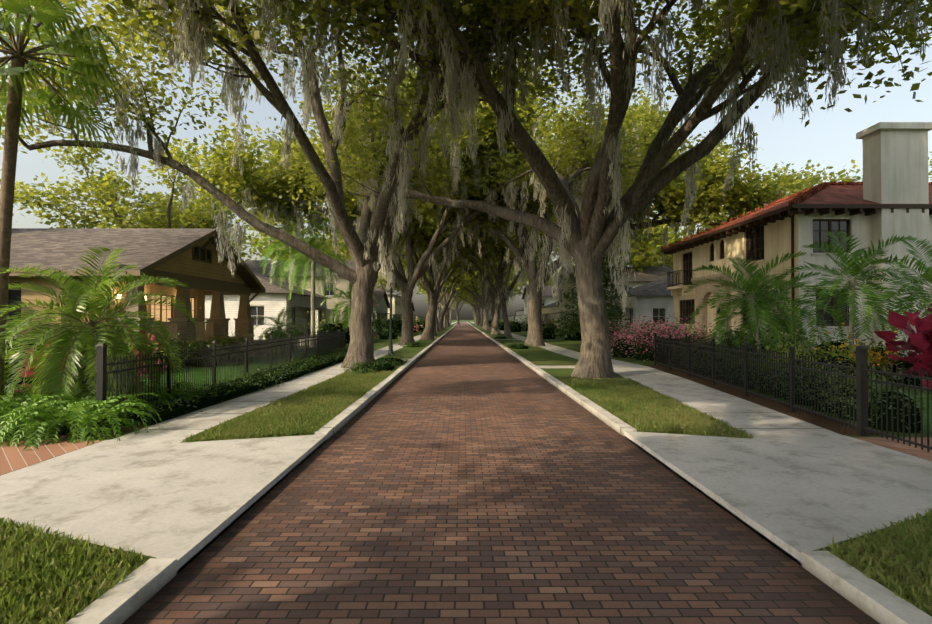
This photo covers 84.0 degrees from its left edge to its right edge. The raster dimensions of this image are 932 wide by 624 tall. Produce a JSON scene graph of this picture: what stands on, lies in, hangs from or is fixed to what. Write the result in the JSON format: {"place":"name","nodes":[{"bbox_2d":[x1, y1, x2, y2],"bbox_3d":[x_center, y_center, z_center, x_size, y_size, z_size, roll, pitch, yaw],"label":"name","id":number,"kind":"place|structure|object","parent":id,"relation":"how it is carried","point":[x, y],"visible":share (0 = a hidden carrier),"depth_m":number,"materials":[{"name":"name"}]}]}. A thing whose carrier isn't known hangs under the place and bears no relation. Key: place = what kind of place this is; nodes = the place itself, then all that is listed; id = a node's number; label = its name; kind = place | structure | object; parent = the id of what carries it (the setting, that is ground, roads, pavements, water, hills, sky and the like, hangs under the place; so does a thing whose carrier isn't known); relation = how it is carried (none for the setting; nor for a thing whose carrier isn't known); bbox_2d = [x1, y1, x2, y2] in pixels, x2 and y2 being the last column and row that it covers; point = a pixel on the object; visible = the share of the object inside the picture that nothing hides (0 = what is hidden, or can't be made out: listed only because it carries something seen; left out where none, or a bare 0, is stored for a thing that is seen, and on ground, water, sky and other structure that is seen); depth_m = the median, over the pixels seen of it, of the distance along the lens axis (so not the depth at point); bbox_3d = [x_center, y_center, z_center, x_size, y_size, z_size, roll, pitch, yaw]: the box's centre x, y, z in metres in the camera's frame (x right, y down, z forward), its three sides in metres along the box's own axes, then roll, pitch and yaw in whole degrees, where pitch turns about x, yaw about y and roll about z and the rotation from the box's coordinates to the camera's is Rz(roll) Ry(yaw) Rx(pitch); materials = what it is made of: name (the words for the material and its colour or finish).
{"place":"outdoors","nodes":[
{"label":"outdoors","id":0,"kind":"place"},
{"bbox_2d":[66,318,277,356],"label":"bungalow piers","id":1,"kind":"structure","parent":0,"point":[186,328],"depth_m":26.13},
{"bbox_2d":[64,321,271,342],"bbox_3d":[-12.186,0.980,24.299,2.377,1.065,11.151,0,-1,20],"label":"porch railing","id":2,"kind":"object","parent":1,"relation":"attached to","point":[250,336],"visible":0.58,"depth_m":24.74,"materials":[{"name":"wood"}]},
{"bbox_2d":[125,282,250,317],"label":"porch columns","id":3,"kind":"structure","parent":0,"point":[217,307],"depth_m":23.36,"materials":[{"name":"brown wood"}]},
{"bbox_2d":[205,293,346,344],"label":"house walls","id":4,"kind":"structure","parent":0,"point":[274,303],"depth_m":37.43,"materials":[{"name":"beige paint"}]},
{"bbox_2d":[250,305,321,335],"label":"house frames","id":5,"kind":"structure","parent":4,"relation":"in","point":[295,317],"depth_m":42.89,"materials":[{"name":"white wood"}]},
{"bbox_2d":[250,306,320,328],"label":"windows","id":6,"kind":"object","parent":5,"relation":"in","point":[257,311],"depth_m":37.55,"materials":[{"name":"grey glass"}]},
{"bbox_2d":[253,272,333,310],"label":"house roof","id":7,"kind":"structure","parent":4,"relation":"on","point":[270,287],"depth_m":40.18,"materials":[{"name":"grey"}]},
{"bbox_2d":[269,277,383,323],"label":"house walls","id":8,"kind":"structure","parent":0,"point":[332,301],"depth_m":55.94,"materials":[{"name":"white paint"}]},
{"bbox_2d":[244,260,381,313],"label":"house roof","id":9,"kind":"structure","parent":8,"relation":"on","point":[254,266],"depth_m":58.90,"materials":[{"name":"grey"}]},
{"bbox_2d":[287,283,352,322],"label":"windows","id":10,"kind":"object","parent":8,"relation":"in","point":[328,292],"depth_m":56.08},
{"bbox_2d":[387,295,401,319],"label":"house walls","id":11,"kind":"structure","parent":0,"point":[396,309],"depth_m":98.09,"materials":[{"name":"white paint"}]},
{"bbox_2d":[374,287,401,314],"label":"house roof","id":12,"kind":"structure","parent":11,"relation":"on","point":[378,289],"depth_m":99.18,"materials":[{"name":"grey"}]},
{"bbox_2d":[0,0,931,319],"label":"sky","id":13,"kind":"structure","parent":0,"point":[829,139],"materials":[{"name":"blue"}]},
{"bbox_2d":[451,320,514,321],"bbox_3d":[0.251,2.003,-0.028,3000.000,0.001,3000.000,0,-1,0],"label":"ground","id":14,"kind":"structure","parent":0,"point":[467,320],"depth_m":817.12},
{"bbox_2d":[0,372,205,450],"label":"ferns","id":15,"kind":"object","parent":14,"relation":"on","point":[25,414],"visible":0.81,"depth_m":8.56,"materials":[{"name":"green plant"}]},
{"bbox_2d":[60,0,167,15],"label":"oak","id":16,"kind":"object","parent":14,"relation":"on","point":[112,10],"visible":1,"depth_m":9.25,"materials":[{"name":"green plant"}]},
{"bbox_2d":[0,127,247,256],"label":"tree","id":17,"kind":"object","parent":14,"relation":"on","point":[107,186],"visible":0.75,"depth_m":46.92,"materials":[{"name":"green plant"}]},
{"bbox_2d":[5,239,245,344],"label":"bungalow walls","id":18,"kind":"structure","parent":14,"relation":"on","point":[184,263],"depth_m":23.65,"materials":[{"name":"brown wood"}]},
{"bbox_2d":[6,246,211,323],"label":"bungalow window frames","id":19,"kind":"structure","parent":18,"relation":"in","point":[160,309],"depth_m":25.11,"materials":[{"name":"wood"}]},
{"bbox_2d":[9,247,209,319],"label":"window","id":20,"kind":"structure","parent":19,"relation":"in","point":[15,295],"depth_m":19.54,"materials":[{"name":"black glass"}]},
{"bbox_2d":[9,228,215,269],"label":"roof","id":21,"kind":"structure","parent":18,"relation":"on","point":[57,248],"depth_m":22.02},
{"bbox_2d":[122,293,126,317],"bbox_3d":[-15.293,0.229,23.353,0.001,2.200,1.100,0,-1,0],"label":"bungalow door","id":22,"kind":"structure","parent":18,"relation":"in","point":[123,297],"depth_m":23.12,"materials":[{"name":"wood"}]},
{"bbox_2d":[9,228,265,317],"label":"roof trim","id":23,"kind":"structure","parent":18,"relation":"attached to","point":[245,273],"depth_m":24.26,"materials":[{"name":"brown wood"}]},
{"bbox_2d":[82,291,193,321],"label":"lit bungalow windows","id":24,"kind":"structure","parent":18,"relation":"in","point":[157,311],"depth_m":26.19,"materials":[{"name":"yellow glass"}]},
{"bbox_2d":[70,320,265,352],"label":"porch floor","id":25,"kind":"structure","parent":14,"relation":"on","point":[202,338],"depth_m":26.96,"materials":[{"name":"grey concrete"}]},
{"bbox_2d":[83,191,261,259],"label":"oak","id":26,"kind":"object","parent":14,"relation":"on","point":[244,242],"visible":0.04,"depth_m":69.04,"materials":[{"name":"green plant"}]},
{"bbox_2d":[233,204,383,281],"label":"oak","id":27,"kind":"object","parent":14,"relation":"on","point":[255,239],"visible":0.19,"depth_m":69.02,"materials":[{"name":"green plant"}]},
{"bbox_2d":[98,335,533,427],"bbox_3d":[-2.049,2.213,31.324,10.278,0.814,44.549,0,-1,23],"label":"ground cover","id":28,"kind":"object","parent":14,"relation":"on","point":[225,391],"visible":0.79,"depth_m":14.79,"materials":[{"name":"green plant"}]},
{"bbox_2d":[0,0,688,367],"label":"oak","id":29,"kind":"object","parent":14,"relation":"on","point":[192,26],"visible":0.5,"depth_m":17.86,"materials":[{"name":"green plant"}]},
{"bbox_2d":[183,68,574,344],"bbox_3d":[-3.986,-7.114,41.004,27.742,19.623,27.016,0,-1,0],"label":"oak","id":30,"kind":"object","parent":14,"relation":"on","point":[231,170],"visible":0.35,"depth_m":34.64,"materials":[{"name":"green plant"}]},
{"bbox_2d":[372,296,399,322],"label":"house walls","id":31,"kind":"structure","parent":14,"relation":"on","point":[382,307],"depth_m":82.21,"materials":[{"name":"grey paint"}]},
{"bbox_2d":[372,291,395,314],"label":"house roof","id":32,"kind":"structure","parent":31,"relation":"on","point":[378,295],"depth_m":80.23,"materials":[{"name":"grey"}]},
{"bbox_2d":[375,268,407,294],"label":"oak","id":33,"kind":"object","parent":14,"relation":"on","point":[383,283],"visible":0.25,"depth_m":129.73,"materials":[{"name":"green plant"}]},
{"bbox_2d":[358,211,504,335],"bbox_3d":[-2.929,-6.759,59.491,25.760,19.487,24.117,0,-1,0],"label":"oak","id":34,"kind":"object","parent":14,"relation":"on","point":[440,259],"visible":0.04,"depth_m":59.06,"materials":[{"name":"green plant"}]},
{"bbox_2d":[417,289,453,320],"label":"oak","id":35,"kind":"object","parent":14,"relation":"on","point":[438,310],"visible":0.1,"depth_m":189.72,"materials":[{"name":"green plant"}]},
{"bbox_2d":[406,274,466,325],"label":"oak","id":36,"kind":"object","parent":14,"relation":"on","point":[449,303],"depth_m":142.65,"materials":[{"name":"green plant"}]},
{"bbox_2d":[386,262,495,329],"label":"oak","id":37,"kind":"object","parent":14,"relation":"on","point":[464,279],"visible":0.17,"depth_m":91.70,"materials":[{"name":"green plant"}]},
{"bbox_2d":[405,266,478,327],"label":"oak","id":38,"kind":"object","parent":14,"relation":"on","point":[444,322],"visible":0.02,"depth_m":107.85,"materials":[{"name":"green plant"}]},
{"bbox_2d":[416,274,477,326],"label":"oak","id":39,"kind":"object","parent":14,"relation":"on","point":[421,287],"visible":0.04,"depth_m":125.09,"materials":[{"name":"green plant"}]},
{"bbox_2d":[395,199,499,339],"bbox_3d":[-2.695,-6.537,52.105,22.565,19.110,17.964,-1,-1,41],"label":"oak","id":40,"kind":"object","parent":14,"relation":"on","point":[428,332],"visible":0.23,"depth_m":48.48,"materials":[{"name":"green plant"}]},
{"bbox_2d":[381,248,513,331],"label":"oak","id":41,"kind":"object","parent":14,"relation":"on","point":[404,261],"visible":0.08,"depth_m":76.86,"materials":[{"name":"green plant"}]},
{"bbox_2d":[421,290,477,324],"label":"oak","id":42,"kind":"object","parent":14,"relation":"on","point":[466,302],"visible":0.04,"depth_m":160.89,"materials":[{"name":"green plant"}]},
{"bbox_2d":[449,295,469,323],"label":"tree","id":43,"kind":"object","parent":14,"relation":"on","point":[456,306],"visible":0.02,"depth_m":199.55,"materials":[{"name":"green plant"}]},
{"bbox_2d":[440,292,480,324],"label":"oak","id":44,"kind":"object","parent":14,"relation":"on","point":[474,309],"depth_m":164.68,"materials":[{"name":"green plant"}]},
{"bbox_2d":[0,322,931,623],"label":"verge grass","id":45,"kind":"structure","parent":14,"relation":"on","point":[538,356],"depth_m":24.47,"materials":[{"name":"green plant"}]},
{"bbox_2d":[253,211,321,293],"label":"queen palm","id":46,"kind":"object","parent":45,"relation":"on","point":[291,268],"visible":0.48,"depth_m":39.55,"materials":[{"name":"green plant"}]},
{"bbox_2d":[264,218,347,346],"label":"queen palm","id":47,"kind":"object","parent":45,"relation":"on","point":[315,245],"visible":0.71,"depth_m":35.33,"materials":[{"name":"green plant"}]},
{"bbox_2d":[321,283,377,330],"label":"areca palm","id":48,"kind":"object","parent":45,"relation":"on","point":[342,293],"visible":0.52,"depth_m":37.68,"materials":[{"name":"green plant"}]},
{"bbox_2d":[388,270,393,355],"bbox_3d":[-3.916,0.000,26.977,0.320,4.560,0.320,0,-1,0],"label":"street lamp post","id":49,"kind":"object","parent":45,"relation":"on","point":[390,351],"visible":0.71,"depth_m":26.91,"materials":[{"name":"black metal"}]},
{"bbox_2d":[388,272,394,282],"bbox_3d":[-3.916,-1.810,27.002,0.430,0.620,0.419,0,-1,0],"label":"street lamp","id":50,"kind":"object","parent":49,"relation":"on","point":[393,277],"visible":0.4,"depth_m":26.88,"materials":[{"name":"white"}]},
{"bbox_2d":[1,365,900,438],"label":"mulch beds","id":51,"kind":"object","parent":45,"relation":"on","point":[830,425],"visible":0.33,"depth_m":10.54,"materials":[{"name":"brown soil"}]},
{"bbox_2d":[0,0,129,400],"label":"sabal palm","id":52,"kind":"object","parent":51,"relation":"on","point":[47,16],"visible":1,"depth_m":9.57,"materials":[{"name":"green plant"}]},
{"bbox_2d":[0,247,200,403],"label":"pygmy palm","id":53,"kind":"object","parent":51,"relation":"on","point":[88,339],"visible":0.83,"depth_m":10.18,"materials":[{"name":"green plant"}]},
{"bbox_2d":[684,251,826,354],"bbox_3d":[10.020,0.021,17.974,4.335,4.275,4.022,0,-1,0],"label":"areca palm","id":54,"kind":"object","parent":51,"relation":"on","point":[747,285],"visible":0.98,"depth_m":17.59,"materials":[{"name":"green plant"}]},
{"bbox_2d":[710,263,840,367],"bbox_3d":[11.104,0.091,18.834,4.517,4.153,3.968,1,-1,-43],"label":"areca palm","id":55,"kind":"object","parent":51,"relation":"on","point":[783,291],"visible":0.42,"depth_m":18.46,"materials":[{"name":"green plant"}]},
{"bbox_2d":[778,231,931,356],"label":"areca palm","id":56,"kind":"object","parent":51,"relation":"on","point":[855,270],"visible":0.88,"depth_m":16.38,"materials":[{"name":"green plant"}]},
{"bbox_2d":[838,237,931,357],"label":"areca palm","id":57,"kind":"object","parent":51,"relation":"on","point":[926,275],"visible":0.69,"depth_m":15.72,"materials":[{"name":"green plant"}]},
{"bbox_2d":[0,331,931,572],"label":"aprons","id":58,"kind":"object","parent":45,"relation":"on","point":[185,502],"visible":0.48,"depth_m":5.94,"materials":[{"name":"concrete"}]},
{"bbox_2d":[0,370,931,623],"bbox_3d":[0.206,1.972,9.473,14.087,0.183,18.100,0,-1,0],"label":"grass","id":59,"kind":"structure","parent":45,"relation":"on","point":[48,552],"depth_m":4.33,"materials":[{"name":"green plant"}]},
{"bbox_2d":[0,437,931,474],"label":"driveway pavers","id":60,"kind":"object","parent":45,"relation":"on","point":[13,458],"visible":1,"depth_m":7.54,"materials":[{"name":"red brick"}]},
{"bbox_2d":[15,351,931,432],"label":"lawns","id":61,"kind":"structure","parent":45,"relation":"on","point":[267,361],"depth_m":16.59,"materials":[{"name":"green plant"}]},
{"bbox_2d":[247,306,306,356],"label":"pygmy palm","id":62,"kind":"object","parent":61,"relation":"on","point":[280,329],"visible":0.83,"depth_m":26.23,"materials":[{"name":"green plant"}]},
{"bbox_2d":[96,329,931,451],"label":"iron fences","id":63,"kind":"object","parent":61,"relation":"on","point":[687,349],"visible":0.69,"depth_m":11.03,"materials":[{"name":"black metal"}]},
{"bbox_2d":[497,304,499,334],"bbox_3d":[3.868,0.489,62.022,0.320,4.560,0.320,0,-1,0],"label":"street lamp post","id":64,"kind":"object","parent":45,"relation":"on","point":[498,321],"visible":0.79,"depth_m":61.95,"materials":[{"name":"black metal"}]},
{"bbox_2d":[4,304,931,432],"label":"shrubs","id":65,"kind":"object","parent":14,"relation":"on","point":[637,344],"visible":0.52,"depth_m":14.55,"materials":[{"name":"green plant"}]},
{"bbox_2d":[301,309,634,348],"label":"shrubs","id":66,"kind":"object","parent":14,"relation":"on","point":[380,330],"visible":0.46,"depth_m":49.63,"materials":[{"name":"green plant"}]},
{"bbox_2d":[448,279,504,325],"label":"oak","id":67,"kind":"object","parent":14,"relation":"on","point":[477,308],"visible":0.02,"depth_m":145.55,"materials":[{"name":"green plant"}]},
{"bbox_2d":[111,322,844,439],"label":"sidewalks","id":68,"kind":"structure","parent":14,"relation":"on","point":[749,417],"depth_m":11.40,"materials":[{"name":"grey concrete"}]},
{"bbox_2d":[426,260,537,329],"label":"oak","id":69,"kind":"object","parent":14,"relation":"on","point":[485,314],"visible":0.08,"depth_m":94.80,"materials":[{"name":"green plant"}]},
{"bbox_2d":[421,254,553,331],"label":"oak","id":70,"kind":"object","parent":14,"relation":"on","point":[492,295],"visible":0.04,"depth_m":78.92,"materials":[{"name":"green plant"}]},
{"bbox_2d":[419,209,557,337],"bbox_3d":[2.685,-6.764,52.302,24.685,19.259,18.239,0,-1,0],"label":"oak","id":71,"kind":"object","parent":14,"relation":"on","point":[502,295],"visible":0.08,"depth_m":53.16,"materials":[{"name":"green plant"}]},
{"bbox_2d":[463,270,521,326],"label":"oak","id":72,"kind":"object","parent":14,"relation":"on","point":[481,323],"visible":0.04,"depth_m":126.98,"materials":[{"name":"green plant"}]},
{"bbox_2d":[450,217,557,333],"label":"oak","id":73,"kind":"object","parent":14,"relation":"on","point":[493,255],"visible":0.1,"depth_m":61.73,"materials":[{"name":"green plant"}]},
{"bbox_2d":[461,263,555,327],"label":"oak","id":74,"kind":"object","parent":14,"relation":"on","point":[489,300],"visible":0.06,"depth_m":110.80,"materials":[{"name":"green plant"}]},
{"bbox_2d":[515,290,558,322],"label":"house walls","id":75,"kind":"structure","parent":14,"relation":"on","point":[549,300],"depth_m":110.05,"materials":[{"name":"white paint"}]},
{"bbox_2d":[519,286,558,315],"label":"house wall","id":76,"kind":"structure","parent":75,"relation":"on","point":[547,290],"depth_m":107.26,"materials":[{"name":"grey paint"}]},
{"bbox_2d":[508,261,569,299],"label":"oak","id":77,"kind":"object","parent":14,"relation":"on","point":[516,287],"visible":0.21,"depth_m":135.97,"materials":[{"name":"green plant"}]},
{"bbox_2d":[205,0,931,378],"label":"oak","id":78,"kind":"object","parent":14,"relation":"on","point":[777,40],"visible":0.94,"depth_m":15.14,"materials":[{"name":"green plant"}]},
{"bbox_2d":[542,243,632,339],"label":"magnolia","id":79,"kind":"object","parent":14,"relation":"on","point":[612,317],"visible":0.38,"depth_m":38.04,"materials":[{"name":"plant"}]},
{"bbox_2d":[545,271,649,329],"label":"house walls","id":80,"kind":"structure","parent":14,"relation":"on","point":[568,285],"depth_m":67.36,"materials":[{"name":"grey paint"}]},
{"bbox_2d":[561,287,628,320],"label":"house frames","id":81,"kind":"structure","parent":80,"relation":"in","point":[566,299],"depth_m":69.19,"materials":[{"name":"white wood"}]},
{"bbox_2d":[550,266,672,313],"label":"house roof","id":82,"kind":"structure","parent":80,"relation":"on","point":[651,273],"depth_m":66.10,"materials":[{"name":"grey"}]},
{"bbox_2d":[551,236,659,277],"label":"oak","id":83,"kind":"object","parent":14,"relation":"on","point":[603,257],"depth_m":102.58,"materials":[{"name":"green plant"}]},
{"bbox_2d":[554,209,681,281],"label":"oak","id":84,"kind":"object","parent":14,"relation":"on","point":[648,255],"visible":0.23,"depth_m":64.44,"materials":[{"name":"green plant"}]},
{"bbox_2d":[437,53,827,345],"bbox_3d":[7.965,-7.524,36.512,26.935,20.398,18.963,-1,-1,44],"label":"oak","id":85,"kind":"object","parent":14,"relation":"on","point":[711,192],"visible":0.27,"depth_m":33.11,"materials":[{"name":"green plant"}]},
{"bbox_2d":[634,213,729,269],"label":"oak","id":86,"kind":"object","parent":14,"relation":"on","point":[681,234],"visible":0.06,"depth_m":79.35,"materials":[{"name":"green plant"}]},
{"bbox_2d":[663,159,862,240],"bbox_3d":[30.920,-6.303,51.182,23.677,18.347,16.678,0,-1,0],"label":"oak","id":87,"kind":"object","parent":14,"relation":"on","point":[816,178],"visible":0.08,"depth_m":51.18,"materials":[{"name":"green plant"}]},
{"bbox_2d":[928,151,931,181],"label":"tree","id":88,"kind":"object","parent":14,"relation":"on","point":[930,164],"depth_m":52.67,"materials":[{"name":"green plant"}]},
{"bbox_2d":[122,322,879,623],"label":"road","id":89,"kind":"structure","parent":0,"point":[464,473],"depth_m":4.81,"materials":[{"name":"brick"}]},
{"bbox_2d":[66,322,931,623],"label":"kerbs","id":90,"kind":"structure","parent":89,"relation":"on","point":[128,596],"depth_m":3.81,"materials":[{"name":"concrete"}]},
{"bbox_2d":[508,311,523,321],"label":"house walls","id":91,"kind":"structure","parent":0,"point":[520,313],"depth_m":127.89,"materials":[{"name":"white paint"}]},
{"bbox_2d":[541,307,558,325],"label":"house walls","id":92,"kind":"structure","parent":0,"point":[548,310],"depth_m":83.67,"materials":[{"name":"beige paint"}]},
{"bbox_2d":[542,301,558,313],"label":"house roof","id":93,"kind":"structure","parent":92,"relation":"on","point":[552,305],"depth_m":87.19,"materials":[{"name":"grey"}]},
{"bbox_2d":[606,296,673,332],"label":"house walls","id":94,"kind":"structure","parent":0,"point":[642,305],"depth_m":44.11,"materials":[{"name":"white paint"}]},
{"bbox_2d":[607,276,671,310],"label":"house roof","id":95,"kind":"structure","parent":94,"relation":"on","point":[657,287],"depth_m":45.84,"materials":[{"name":"grey"}]},
{"bbox_2d":[619,308,665,324],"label":"house frames","id":96,"kind":"structure","parent":94,"relation":"in","point":[631,316],"depth_m":44.74,"materials":[{"name":"white wood"}]},
{"bbox_2d":[620,308,664,323],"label":"windows","id":97,"kind":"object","parent":96,"relation":"in","point":[657,312],"depth_m":44.24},
{"bbox_2d":[667,214,798,350],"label":"mediterranean house walls","id":98,"kind":"structure","parent":0,"point":[777,236],"depth_m":26.02,"materials":[{"name":"beige paint"}]},
{"bbox_2d":[667,270,719,313],"bbox_3d":[13.153,-1.187,29.877,0.843,2.655,5.715,0,-1,0],"label":"house ironwork","id":99,"kind":"object","parent":98,"relation":"attached to","point":[679,283],"visible":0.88,"depth_m":31.47,"materials":[{"name":"black metal"}]},
{"bbox_2d":[691,273,731,338],"bbox_3d":[13.071,0.209,28.329,1.950,4.380,3.780,0,-1,0],"label":"entrance archway","id":100,"kind":"object","parent":98,"relation":"attached to","point":[703,291],"visible":0.4,"depth_m":28.80,"materials":[{"name":"beige paint"}]},
{"bbox_2d":[680,219,849,325],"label":"windows","id":101,"kind":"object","parent":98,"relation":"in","point":[825,239],"visible":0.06,"depth_m":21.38,"materials":[{"name":"glass"}]},
{"bbox_2d":[661,204,931,346],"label":"house eaves","id":102,"kind":"object","parent":98,"relation":"attached to","point":[791,211],"visible":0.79,"depth_m":21.47,"materials":[{"name":"wood"}]},
{"bbox_2d":[661,181,931,248],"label":"roof","id":103,"kind":"structure","parent":98,"relation":"on","point":[835,192],"depth_m":23.83,"materials":[{"name":"red tile"}]},
{"bbox_2d":[798,122,931,356],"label":"house wall","id":104,"kind":"structure","parent":0,"point":[895,162],"depth_m":20.75,"materials":[{"name":"white paint"}]}
]}

